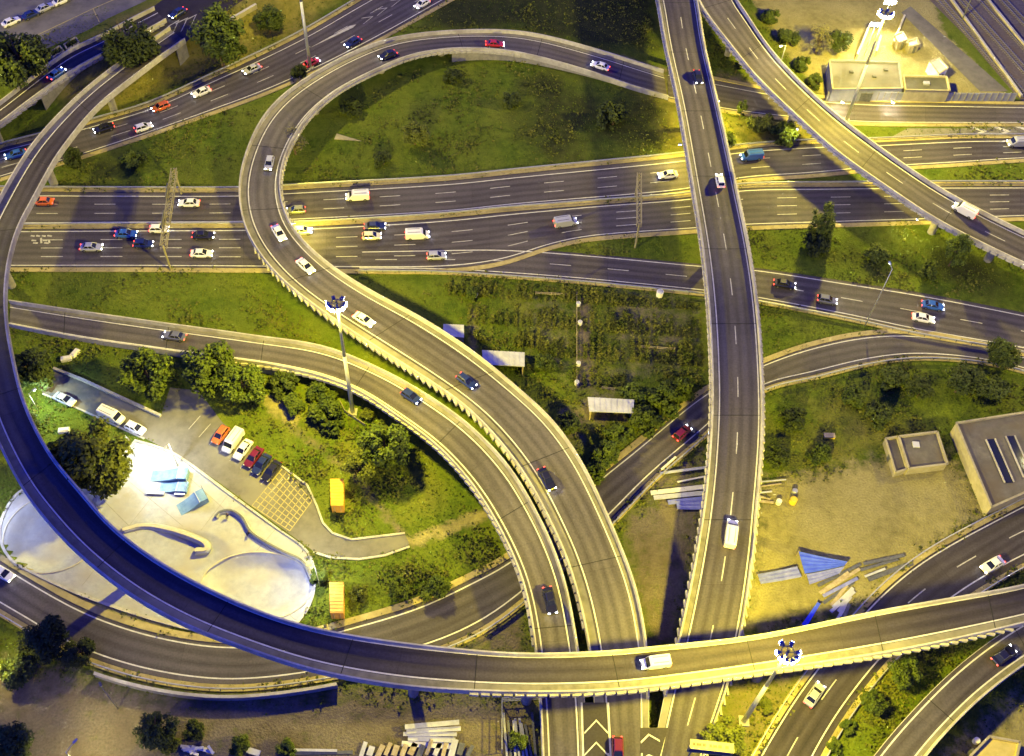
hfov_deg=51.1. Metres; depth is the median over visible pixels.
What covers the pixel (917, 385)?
tree
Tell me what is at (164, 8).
merging road
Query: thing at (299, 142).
tree
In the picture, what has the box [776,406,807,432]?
bush
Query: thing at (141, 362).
tree
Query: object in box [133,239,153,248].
car
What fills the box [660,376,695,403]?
bush
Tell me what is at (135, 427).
car
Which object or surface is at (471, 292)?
bush
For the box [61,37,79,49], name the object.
planter
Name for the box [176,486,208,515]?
skate ramp
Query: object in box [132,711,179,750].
tree
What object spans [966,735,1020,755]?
yellow cabin
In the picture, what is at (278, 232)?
car
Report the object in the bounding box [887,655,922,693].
tree
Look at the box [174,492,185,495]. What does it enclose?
grind box
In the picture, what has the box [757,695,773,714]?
bush
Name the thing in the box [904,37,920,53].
yard cabin
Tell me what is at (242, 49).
bush
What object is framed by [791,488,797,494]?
drum
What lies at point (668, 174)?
car
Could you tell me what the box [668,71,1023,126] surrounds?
service road
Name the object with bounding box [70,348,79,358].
stone block
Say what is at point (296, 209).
car
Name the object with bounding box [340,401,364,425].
fence
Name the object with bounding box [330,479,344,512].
container
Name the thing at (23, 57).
tree
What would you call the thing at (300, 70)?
tree
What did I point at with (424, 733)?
board stack
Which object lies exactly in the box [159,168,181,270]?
sign gantry
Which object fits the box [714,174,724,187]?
car
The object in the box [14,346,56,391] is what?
tree
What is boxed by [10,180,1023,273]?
motorway
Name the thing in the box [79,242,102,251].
car
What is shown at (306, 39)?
mast
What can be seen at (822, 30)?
tree
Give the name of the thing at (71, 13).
hill street
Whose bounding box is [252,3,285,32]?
tree
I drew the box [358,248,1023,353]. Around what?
slip road
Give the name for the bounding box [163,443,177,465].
street lamp
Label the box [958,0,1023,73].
railway track
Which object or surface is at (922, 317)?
car
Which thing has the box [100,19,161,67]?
tree
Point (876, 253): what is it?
bush
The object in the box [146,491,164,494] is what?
grind box
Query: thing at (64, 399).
car
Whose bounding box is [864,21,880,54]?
floodlight
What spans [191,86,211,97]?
car
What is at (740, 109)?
tree
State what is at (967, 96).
panel wall
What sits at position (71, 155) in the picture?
bush
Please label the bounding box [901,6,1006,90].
access track
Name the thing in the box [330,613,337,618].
door
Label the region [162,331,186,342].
car
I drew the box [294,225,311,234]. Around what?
car
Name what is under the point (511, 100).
bush
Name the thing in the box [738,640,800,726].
mast
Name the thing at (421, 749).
plank row
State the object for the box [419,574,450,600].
bush
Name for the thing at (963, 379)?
tree
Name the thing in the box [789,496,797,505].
drum
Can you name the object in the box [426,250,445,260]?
car
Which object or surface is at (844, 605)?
slat heap
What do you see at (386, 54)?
car
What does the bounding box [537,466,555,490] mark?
car
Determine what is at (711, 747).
road sign
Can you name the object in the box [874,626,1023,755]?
flyover ramp
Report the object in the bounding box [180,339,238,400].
tree
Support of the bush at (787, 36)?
on the ground at (866, 508)
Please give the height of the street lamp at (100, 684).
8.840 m
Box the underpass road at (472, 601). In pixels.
[0,329,1023,691]
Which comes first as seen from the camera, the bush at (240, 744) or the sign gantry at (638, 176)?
the bush at (240, 744)
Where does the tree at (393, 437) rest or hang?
on the ground at (866, 508)
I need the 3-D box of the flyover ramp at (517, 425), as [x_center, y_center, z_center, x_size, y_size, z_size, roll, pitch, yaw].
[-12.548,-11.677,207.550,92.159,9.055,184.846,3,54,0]
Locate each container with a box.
[329,582,344,618]
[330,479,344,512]
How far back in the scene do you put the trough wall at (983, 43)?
268.98 m
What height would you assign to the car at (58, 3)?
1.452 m
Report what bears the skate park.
on the ground at (866, 508)
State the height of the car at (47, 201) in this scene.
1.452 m
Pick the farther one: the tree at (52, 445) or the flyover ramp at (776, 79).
the flyover ramp at (776, 79)
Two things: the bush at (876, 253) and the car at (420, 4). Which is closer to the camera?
the bush at (876, 253)
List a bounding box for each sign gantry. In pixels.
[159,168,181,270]
[634,172,641,247]
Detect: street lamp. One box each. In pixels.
[29,388,39,412]
[98,682,118,708]
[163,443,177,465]
[305,564,319,585]
[865,261,891,325]
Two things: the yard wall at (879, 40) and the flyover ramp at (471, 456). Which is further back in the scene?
the yard wall at (879, 40)
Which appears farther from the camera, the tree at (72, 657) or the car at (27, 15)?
the car at (27, 15)
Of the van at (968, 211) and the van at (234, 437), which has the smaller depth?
the van at (234, 437)
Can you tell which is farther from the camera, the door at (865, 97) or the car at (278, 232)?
the door at (865, 97)
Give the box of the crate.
[823,433,835,438]
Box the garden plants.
[447,276,704,387]
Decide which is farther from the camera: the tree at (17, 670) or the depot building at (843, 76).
the depot building at (843, 76)
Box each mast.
[299,0,313,69]
[326,295,357,415]
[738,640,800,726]
[844,8,893,122]
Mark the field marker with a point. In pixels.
(339, 137)
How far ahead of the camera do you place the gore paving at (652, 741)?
162.47 m
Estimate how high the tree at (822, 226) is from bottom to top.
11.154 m
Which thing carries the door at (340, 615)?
in the container at (337, 599)
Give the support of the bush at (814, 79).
on the ground at (866, 508)
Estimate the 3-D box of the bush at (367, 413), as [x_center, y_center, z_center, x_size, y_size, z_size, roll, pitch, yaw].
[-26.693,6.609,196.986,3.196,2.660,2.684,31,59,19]
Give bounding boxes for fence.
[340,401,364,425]
[501,697,537,752]
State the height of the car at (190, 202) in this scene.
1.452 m
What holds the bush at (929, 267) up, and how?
on the ground at (866, 508)
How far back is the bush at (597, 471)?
190.77 m
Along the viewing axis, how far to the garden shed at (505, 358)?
203.26 m
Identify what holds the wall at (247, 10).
on the ground at (866, 508)
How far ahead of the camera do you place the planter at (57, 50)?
246.97 m
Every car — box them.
[0,565,15,582]
[1,16,20,27]
[4,148,25,159]
[20,10,40,20]
[34,2,54,13]
[34,196,53,205]
[47,67,65,80]
[51,0,69,6]
[52,391,76,406]
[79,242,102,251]
[93,122,114,133]
[114,229,136,238]
[124,420,146,435]
[133,122,152,132]
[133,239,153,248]
[149,224,168,233]
[151,100,169,112]
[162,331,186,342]
[169,7,186,18]
[178,198,199,207]
[190,248,212,258]
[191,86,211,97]
[191,230,213,239]
[211,425,229,444]
[233,438,253,460]
[242,63,261,74]
[243,446,263,468]
[251,453,271,475]
[261,459,281,481]
[264,155,274,170]
[271,224,286,241]
[287,205,305,214]
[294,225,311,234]
[295,257,315,274]
[303,58,319,67]
[344,36,361,47]
[352,311,375,327]
[362,231,380,240]
[364,221,385,230]
[378,49,396,60]
[400,387,421,404]
[414,0,430,9]
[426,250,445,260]
[456,371,476,389]
[485,39,503,47]
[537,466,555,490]
[542,586,557,614]
[591,61,609,71]
[611,736,623,755]
[658,169,678,179]
[672,424,691,441]
[693,70,702,83]
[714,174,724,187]
[773,278,795,289]
[803,681,825,707]
[817,294,836,305]
[912,312,934,324]
[921,299,943,311]
[980,555,1004,573]
[990,645,1016,665]
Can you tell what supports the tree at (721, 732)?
on the ground at (866, 508)
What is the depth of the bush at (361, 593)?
175.87 m
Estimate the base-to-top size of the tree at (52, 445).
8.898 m
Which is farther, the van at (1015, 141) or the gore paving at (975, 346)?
the van at (1015, 141)
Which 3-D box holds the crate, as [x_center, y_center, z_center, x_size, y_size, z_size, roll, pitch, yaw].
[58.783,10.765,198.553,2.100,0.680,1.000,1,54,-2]
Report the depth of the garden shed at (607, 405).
197.73 m
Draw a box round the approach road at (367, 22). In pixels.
[0,0,453,181]
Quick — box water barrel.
[656,289,663,298]
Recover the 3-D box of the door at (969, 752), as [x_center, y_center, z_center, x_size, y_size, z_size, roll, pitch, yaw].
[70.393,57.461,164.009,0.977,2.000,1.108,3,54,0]
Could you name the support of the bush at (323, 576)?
on the ground at (866, 508)
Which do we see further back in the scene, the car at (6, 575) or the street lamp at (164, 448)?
the street lamp at (164, 448)
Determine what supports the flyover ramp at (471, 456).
on the ground at (866, 508)
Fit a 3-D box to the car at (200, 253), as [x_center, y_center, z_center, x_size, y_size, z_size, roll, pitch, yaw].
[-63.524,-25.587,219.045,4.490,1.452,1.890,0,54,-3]
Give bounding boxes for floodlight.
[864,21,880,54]
[884,0,896,8]
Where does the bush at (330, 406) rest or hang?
on the ground at (866, 508)
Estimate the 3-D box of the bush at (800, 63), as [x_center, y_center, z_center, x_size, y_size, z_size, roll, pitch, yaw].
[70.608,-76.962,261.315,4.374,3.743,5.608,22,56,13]
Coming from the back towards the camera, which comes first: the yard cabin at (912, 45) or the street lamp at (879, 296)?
the yard cabin at (912, 45)
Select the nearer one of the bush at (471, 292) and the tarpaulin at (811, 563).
the tarpaulin at (811, 563)
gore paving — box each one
[581,703,609,755]
[640,728,667,755]
[894,127,1023,137]
[953,339,987,348]
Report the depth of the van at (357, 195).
229.37 m
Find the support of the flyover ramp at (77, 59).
on the ground at (866, 508)
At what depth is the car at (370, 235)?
223.11 m
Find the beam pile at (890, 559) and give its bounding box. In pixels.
[860,554,912,581]
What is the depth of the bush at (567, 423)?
196.21 m
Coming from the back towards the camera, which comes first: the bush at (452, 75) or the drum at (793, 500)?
the bush at (452, 75)
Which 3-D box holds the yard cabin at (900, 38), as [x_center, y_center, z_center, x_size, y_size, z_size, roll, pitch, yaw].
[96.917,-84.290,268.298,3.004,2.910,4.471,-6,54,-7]
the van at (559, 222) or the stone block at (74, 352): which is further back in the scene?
the van at (559, 222)
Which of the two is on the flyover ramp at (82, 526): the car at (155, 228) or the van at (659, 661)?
the van at (659, 661)
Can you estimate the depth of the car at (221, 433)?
192.91 m
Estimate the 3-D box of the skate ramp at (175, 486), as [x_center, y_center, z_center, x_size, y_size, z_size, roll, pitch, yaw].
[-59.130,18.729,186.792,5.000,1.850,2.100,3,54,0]
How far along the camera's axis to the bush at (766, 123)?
245.74 m
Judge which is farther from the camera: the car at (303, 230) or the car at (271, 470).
the car at (303, 230)
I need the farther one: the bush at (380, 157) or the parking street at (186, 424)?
the bush at (380, 157)
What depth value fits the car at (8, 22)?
252.61 m
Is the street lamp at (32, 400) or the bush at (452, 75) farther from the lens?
the bush at (452, 75)
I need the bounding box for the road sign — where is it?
[687,739,734,755]
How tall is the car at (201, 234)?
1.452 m
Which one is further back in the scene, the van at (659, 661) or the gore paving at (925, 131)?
the gore paving at (925, 131)
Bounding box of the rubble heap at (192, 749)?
[180,745,260,755]
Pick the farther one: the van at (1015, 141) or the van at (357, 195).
the van at (1015, 141)
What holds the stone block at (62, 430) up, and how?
on the ground at (866, 508)
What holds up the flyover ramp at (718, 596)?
on the ground at (866, 508)
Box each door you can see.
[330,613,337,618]
[331,506,337,511]
[337,506,343,511]
[337,613,343,618]
[859,93,872,101]
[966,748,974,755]
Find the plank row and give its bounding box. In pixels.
[280,738,474,755]
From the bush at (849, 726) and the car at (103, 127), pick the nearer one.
the bush at (849, 726)
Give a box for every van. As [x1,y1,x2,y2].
[96,403,125,424]
[221,426,244,453]
[346,189,369,201]
[405,227,429,240]
[553,215,577,228]
[640,654,671,670]
[723,519,738,548]
[740,148,763,161]
[952,202,978,219]
[1006,136,1023,147]
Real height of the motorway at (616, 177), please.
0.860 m
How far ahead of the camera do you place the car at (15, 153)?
233.72 m
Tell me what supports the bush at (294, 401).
on the ground at (866, 508)
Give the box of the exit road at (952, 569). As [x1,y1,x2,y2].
[751,498,1023,755]
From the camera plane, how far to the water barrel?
216.48 m
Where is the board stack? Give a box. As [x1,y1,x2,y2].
[401,720,460,748]
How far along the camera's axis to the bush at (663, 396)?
199.19 m
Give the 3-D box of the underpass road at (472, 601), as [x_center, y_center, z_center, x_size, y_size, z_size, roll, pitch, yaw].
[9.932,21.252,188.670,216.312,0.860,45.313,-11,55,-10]
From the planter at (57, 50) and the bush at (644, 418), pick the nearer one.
the bush at (644, 418)
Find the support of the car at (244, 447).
on the parking street at (186, 424)
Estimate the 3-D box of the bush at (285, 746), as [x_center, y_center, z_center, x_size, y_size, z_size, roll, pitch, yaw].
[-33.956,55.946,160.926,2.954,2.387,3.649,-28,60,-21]
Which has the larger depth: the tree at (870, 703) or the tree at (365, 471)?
the tree at (365, 471)
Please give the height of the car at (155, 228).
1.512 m
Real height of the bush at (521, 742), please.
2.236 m
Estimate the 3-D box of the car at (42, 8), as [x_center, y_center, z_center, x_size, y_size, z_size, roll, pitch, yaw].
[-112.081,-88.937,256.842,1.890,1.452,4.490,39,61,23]
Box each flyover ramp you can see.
[0,6,166,144]
[0,26,1023,705]
[9,300,584,755]
[239,29,668,755]
[655,0,765,755]
[695,0,1023,268]
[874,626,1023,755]
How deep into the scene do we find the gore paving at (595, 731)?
162.93 m
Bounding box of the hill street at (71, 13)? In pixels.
[0,0,145,56]
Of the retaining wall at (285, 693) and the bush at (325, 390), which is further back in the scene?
the bush at (325, 390)
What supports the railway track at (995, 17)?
on the rail bed
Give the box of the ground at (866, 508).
[0,0,1023,755]
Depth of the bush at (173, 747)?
160.00 m
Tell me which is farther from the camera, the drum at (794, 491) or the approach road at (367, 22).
the approach road at (367, 22)
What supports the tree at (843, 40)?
on the ground at (866, 508)
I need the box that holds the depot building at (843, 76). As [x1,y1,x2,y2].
[825,59,903,101]
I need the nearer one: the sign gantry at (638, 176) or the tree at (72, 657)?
the tree at (72, 657)
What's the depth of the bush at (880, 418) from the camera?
199.07 m
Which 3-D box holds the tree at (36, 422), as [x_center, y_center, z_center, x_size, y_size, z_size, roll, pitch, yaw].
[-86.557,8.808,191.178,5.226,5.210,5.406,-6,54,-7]
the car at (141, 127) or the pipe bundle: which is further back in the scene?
the car at (141, 127)
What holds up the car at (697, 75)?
on the flyover ramp at (718, 596)
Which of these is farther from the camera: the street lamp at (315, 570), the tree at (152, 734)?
the street lamp at (315, 570)
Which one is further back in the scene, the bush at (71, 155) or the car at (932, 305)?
the bush at (71, 155)
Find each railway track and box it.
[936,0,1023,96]
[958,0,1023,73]
[977,0,1023,49]
[999,0,1023,26]
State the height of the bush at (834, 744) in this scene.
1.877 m
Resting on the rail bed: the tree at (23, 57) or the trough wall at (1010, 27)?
the trough wall at (1010, 27)
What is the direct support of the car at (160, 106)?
on the approach road at (367, 22)
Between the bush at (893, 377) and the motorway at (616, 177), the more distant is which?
the motorway at (616, 177)
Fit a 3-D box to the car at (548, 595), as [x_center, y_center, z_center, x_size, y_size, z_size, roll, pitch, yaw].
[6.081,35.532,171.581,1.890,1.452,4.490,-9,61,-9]
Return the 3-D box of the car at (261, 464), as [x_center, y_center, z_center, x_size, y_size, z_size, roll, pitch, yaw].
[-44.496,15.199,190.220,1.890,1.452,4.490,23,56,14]
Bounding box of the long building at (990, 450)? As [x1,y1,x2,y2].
[950,411,1023,515]
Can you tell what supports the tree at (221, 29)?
on the ground at (866, 508)
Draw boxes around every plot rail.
[535,292,566,295]
[643,346,674,349]
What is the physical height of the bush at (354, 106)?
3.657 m
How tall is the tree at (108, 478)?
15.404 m
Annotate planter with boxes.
[47,45,65,59]
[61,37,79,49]
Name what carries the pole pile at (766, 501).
on the ground at (866, 508)
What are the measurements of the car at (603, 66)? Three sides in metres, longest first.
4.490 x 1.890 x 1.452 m
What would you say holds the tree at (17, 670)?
on the ground at (866, 508)
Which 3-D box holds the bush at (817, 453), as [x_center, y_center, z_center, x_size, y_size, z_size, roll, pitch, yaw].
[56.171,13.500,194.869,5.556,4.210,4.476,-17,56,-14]
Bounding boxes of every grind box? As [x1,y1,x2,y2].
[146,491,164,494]
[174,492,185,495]
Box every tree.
[0,30,51,89]
[0,653,37,691]
[0,720,34,755]
[13,613,71,665]
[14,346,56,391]
[30,412,40,429]
[47,428,88,468]
[48,415,133,500]
[60,637,95,670]
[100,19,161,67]
[116,346,181,401]
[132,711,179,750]
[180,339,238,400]
[186,2,245,68]
[217,363,265,405]
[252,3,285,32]
[284,125,308,154]
[289,64,307,78]
[339,448,375,486]
[356,422,410,470]
[401,120,430,146]
[699,714,746,755]
[733,62,740,73]
[737,99,747,119]
[807,201,835,239]
[808,23,834,54]
[824,29,853,52]
[859,688,888,716]
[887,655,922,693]
[904,373,935,400]
[944,360,987,395]
[945,232,973,266]
[986,335,1023,370]
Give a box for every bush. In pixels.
[62,146,83,167]
[118,149,149,171]
[159,736,182,755]
[182,718,204,741]
[228,733,250,755]
[233,44,246,53]
[269,370,301,401]
[275,737,296,755]
[282,392,305,416]
[306,381,340,403]
[307,395,344,438]
[309,567,328,585]
[338,96,364,117]
[347,584,367,603]
[358,407,374,420]
[372,150,391,168]
[388,576,409,598]
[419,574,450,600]
[442,68,463,84]
[465,286,479,301]
[502,91,521,109]
[507,730,528,750]
[533,353,556,371]
[556,410,580,434]
[586,462,605,484]
[592,439,619,470]
[596,100,627,129]
[603,423,635,448]
[618,381,647,405]
[624,404,665,438]
[646,380,681,421]
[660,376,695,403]
[725,131,736,147]
[745,112,774,132]
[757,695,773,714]
[760,9,780,25]
[763,444,790,469]
[770,121,798,147]
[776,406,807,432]
[777,28,800,46]
[793,56,810,72]
[802,230,831,257]
[804,441,831,465]
[805,72,823,89]
[826,736,842,755]
[839,719,856,736]
[840,384,866,408]
[863,399,892,430]
[864,242,890,265]
[879,365,910,391]
[917,259,939,281]
[979,374,1010,403]
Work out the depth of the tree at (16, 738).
156.56 m
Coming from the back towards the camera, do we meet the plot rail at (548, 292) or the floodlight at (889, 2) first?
the floodlight at (889, 2)
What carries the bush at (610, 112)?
on the ground at (866, 508)
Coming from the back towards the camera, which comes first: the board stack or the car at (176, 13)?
the car at (176, 13)
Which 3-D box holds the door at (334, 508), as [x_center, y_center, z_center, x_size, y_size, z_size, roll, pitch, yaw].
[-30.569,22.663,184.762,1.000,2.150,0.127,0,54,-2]
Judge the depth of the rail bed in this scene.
274.61 m
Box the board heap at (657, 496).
[650,456,705,509]
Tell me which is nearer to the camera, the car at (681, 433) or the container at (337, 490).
the container at (337, 490)
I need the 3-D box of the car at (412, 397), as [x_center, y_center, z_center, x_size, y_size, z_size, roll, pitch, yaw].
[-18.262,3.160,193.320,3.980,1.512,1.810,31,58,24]
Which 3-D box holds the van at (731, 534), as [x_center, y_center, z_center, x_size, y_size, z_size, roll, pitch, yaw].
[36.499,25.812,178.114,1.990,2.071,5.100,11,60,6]
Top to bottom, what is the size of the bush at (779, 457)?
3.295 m
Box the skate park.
[0,439,315,630]
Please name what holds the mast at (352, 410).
on the ground at (866, 508)
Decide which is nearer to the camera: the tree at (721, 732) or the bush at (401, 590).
the tree at (721, 732)
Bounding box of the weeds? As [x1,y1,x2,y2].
[0,0,1023,755]
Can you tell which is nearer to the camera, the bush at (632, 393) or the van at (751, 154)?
the bush at (632, 393)
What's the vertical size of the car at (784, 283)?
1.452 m
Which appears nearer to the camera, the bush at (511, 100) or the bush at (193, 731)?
the bush at (193, 731)
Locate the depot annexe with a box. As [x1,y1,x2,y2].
[901,75,950,101]
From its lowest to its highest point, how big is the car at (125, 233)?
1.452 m
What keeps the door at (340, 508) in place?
in the container at (337, 490)
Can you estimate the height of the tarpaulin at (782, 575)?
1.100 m
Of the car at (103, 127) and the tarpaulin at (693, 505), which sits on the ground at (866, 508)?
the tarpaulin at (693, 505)
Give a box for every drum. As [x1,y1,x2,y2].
[775,498,781,505]
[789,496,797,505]
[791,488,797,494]
[972,737,980,744]
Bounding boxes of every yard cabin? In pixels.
[892,31,907,50]
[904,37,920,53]
[925,57,948,74]
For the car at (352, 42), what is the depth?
260.71 m
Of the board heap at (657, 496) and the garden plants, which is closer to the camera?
the board heap at (657, 496)
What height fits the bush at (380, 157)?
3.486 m
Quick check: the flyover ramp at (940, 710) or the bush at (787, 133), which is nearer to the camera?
the flyover ramp at (940, 710)
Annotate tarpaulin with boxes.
[675,500,703,509]
[756,566,801,584]
[796,551,847,575]
[800,602,820,625]
[805,566,844,585]
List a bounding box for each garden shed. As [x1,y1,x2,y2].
[443,324,463,343]
[482,350,524,374]
[587,397,633,419]
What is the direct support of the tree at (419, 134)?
on the ground at (866, 508)
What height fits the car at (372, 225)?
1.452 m
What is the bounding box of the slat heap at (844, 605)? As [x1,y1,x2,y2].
[817,563,860,618]
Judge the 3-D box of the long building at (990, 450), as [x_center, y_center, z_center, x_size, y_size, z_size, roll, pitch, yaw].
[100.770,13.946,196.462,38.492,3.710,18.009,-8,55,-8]
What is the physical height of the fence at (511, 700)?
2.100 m
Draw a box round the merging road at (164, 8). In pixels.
[150,0,241,41]
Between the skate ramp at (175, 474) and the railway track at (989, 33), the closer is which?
the skate ramp at (175, 474)
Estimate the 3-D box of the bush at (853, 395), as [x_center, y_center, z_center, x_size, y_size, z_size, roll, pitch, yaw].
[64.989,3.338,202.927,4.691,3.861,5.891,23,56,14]
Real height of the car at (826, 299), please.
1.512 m
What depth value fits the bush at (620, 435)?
194.96 m
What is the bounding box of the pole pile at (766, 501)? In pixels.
[759,479,785,503]
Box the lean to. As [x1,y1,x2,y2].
[883,436,907,476]
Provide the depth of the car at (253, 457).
190.44 m
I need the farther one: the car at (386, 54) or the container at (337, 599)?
the car at (386, 54)
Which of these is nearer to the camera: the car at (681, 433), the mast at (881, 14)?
the car at (681, 433)
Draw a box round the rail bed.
[930,0,1023,100]
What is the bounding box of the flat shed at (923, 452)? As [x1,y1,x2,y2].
[898,431,948,474]
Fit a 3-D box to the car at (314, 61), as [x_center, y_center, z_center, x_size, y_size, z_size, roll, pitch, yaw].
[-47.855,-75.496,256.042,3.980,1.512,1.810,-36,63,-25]
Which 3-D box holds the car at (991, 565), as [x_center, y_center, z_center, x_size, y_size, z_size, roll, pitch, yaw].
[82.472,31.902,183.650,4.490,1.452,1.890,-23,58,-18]
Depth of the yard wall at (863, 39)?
266.94 m
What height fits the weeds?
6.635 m
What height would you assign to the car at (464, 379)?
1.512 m
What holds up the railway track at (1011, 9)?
on the rail bed
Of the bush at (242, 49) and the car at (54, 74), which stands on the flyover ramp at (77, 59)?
the car at (54, 74)
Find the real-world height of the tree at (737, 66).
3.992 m
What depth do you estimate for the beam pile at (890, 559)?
183.14 m
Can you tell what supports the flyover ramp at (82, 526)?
on the ground at (866, 508)
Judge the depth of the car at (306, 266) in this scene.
207.89 m
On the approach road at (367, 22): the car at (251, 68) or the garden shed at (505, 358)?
the car at (251, 68)
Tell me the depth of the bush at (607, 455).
192.32 m
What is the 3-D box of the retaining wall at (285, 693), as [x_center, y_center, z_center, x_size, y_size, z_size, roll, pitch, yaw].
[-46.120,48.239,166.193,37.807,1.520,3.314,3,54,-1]
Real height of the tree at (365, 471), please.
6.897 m
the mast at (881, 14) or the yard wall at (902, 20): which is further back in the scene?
the yard wall at (902, 20)
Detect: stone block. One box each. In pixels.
[58,427,69,433]
[61,355,71,362]
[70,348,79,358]
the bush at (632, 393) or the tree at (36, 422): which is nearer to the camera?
the tree at (36, 422)
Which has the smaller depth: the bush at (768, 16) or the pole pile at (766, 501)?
the pole pile at (766, 501)
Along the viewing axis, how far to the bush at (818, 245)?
224.22 m
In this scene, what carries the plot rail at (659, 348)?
on the ground at (866, 508)
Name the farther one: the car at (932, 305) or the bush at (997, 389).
the car at (932, 305)
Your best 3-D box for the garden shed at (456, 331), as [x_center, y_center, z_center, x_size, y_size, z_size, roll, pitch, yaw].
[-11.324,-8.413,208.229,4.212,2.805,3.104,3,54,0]
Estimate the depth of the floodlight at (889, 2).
264.79 m
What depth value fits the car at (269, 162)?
224.53 m
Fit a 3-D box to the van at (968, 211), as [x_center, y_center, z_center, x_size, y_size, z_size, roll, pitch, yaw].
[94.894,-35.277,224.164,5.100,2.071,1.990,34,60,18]
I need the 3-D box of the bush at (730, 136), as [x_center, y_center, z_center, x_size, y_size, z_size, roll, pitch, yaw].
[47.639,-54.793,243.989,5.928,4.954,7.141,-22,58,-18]
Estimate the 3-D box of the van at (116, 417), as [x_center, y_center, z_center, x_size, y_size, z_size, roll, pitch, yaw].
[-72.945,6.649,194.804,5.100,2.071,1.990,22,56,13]
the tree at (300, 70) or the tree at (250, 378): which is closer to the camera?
the tree at (250, 378)
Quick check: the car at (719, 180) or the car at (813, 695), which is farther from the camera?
the car at (719, 180)
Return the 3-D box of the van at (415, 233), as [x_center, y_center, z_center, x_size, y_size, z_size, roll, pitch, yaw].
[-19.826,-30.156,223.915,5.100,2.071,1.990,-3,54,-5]
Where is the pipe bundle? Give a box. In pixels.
[502,712,536,755]
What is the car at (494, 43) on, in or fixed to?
on the flyover ramp at (517, 425)
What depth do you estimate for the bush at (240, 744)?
160.42 m
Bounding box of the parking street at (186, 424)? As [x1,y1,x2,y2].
[40,367,409,559]
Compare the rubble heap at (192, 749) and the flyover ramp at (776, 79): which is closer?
the rubble heap at (192, 749)
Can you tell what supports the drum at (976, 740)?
on the ground at (866, 508)
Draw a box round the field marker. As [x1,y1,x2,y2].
[334,134,359,140]
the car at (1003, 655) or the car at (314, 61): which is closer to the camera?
the car at (1003, 655)
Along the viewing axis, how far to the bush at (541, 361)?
203.81 m
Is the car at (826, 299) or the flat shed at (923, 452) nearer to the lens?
the flat shed at (923, 452)
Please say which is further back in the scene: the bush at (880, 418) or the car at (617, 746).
the bush at (880, 418)
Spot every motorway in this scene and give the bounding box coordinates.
[0,133,1023,228]
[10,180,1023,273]
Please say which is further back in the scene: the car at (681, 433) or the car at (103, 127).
the car at (103, 127)
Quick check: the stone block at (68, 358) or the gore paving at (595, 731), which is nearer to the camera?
the gore paving at (595, 731)
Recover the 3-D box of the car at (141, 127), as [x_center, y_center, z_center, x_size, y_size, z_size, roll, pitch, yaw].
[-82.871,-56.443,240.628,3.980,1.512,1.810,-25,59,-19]
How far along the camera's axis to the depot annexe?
255.45 m
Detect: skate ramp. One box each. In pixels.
[150,465,189,481]
[159,480,188,493]
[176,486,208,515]
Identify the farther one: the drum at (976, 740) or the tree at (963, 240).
the tree at (963, 240)
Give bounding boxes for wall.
[93,671,337,700]
[231,3,257,20]
[825,91,1017,101]
[855,24,869,59]
[874,35,881,56]
[891,14,905,46]
[950,0,1022,97]
[987,0,1023,45]

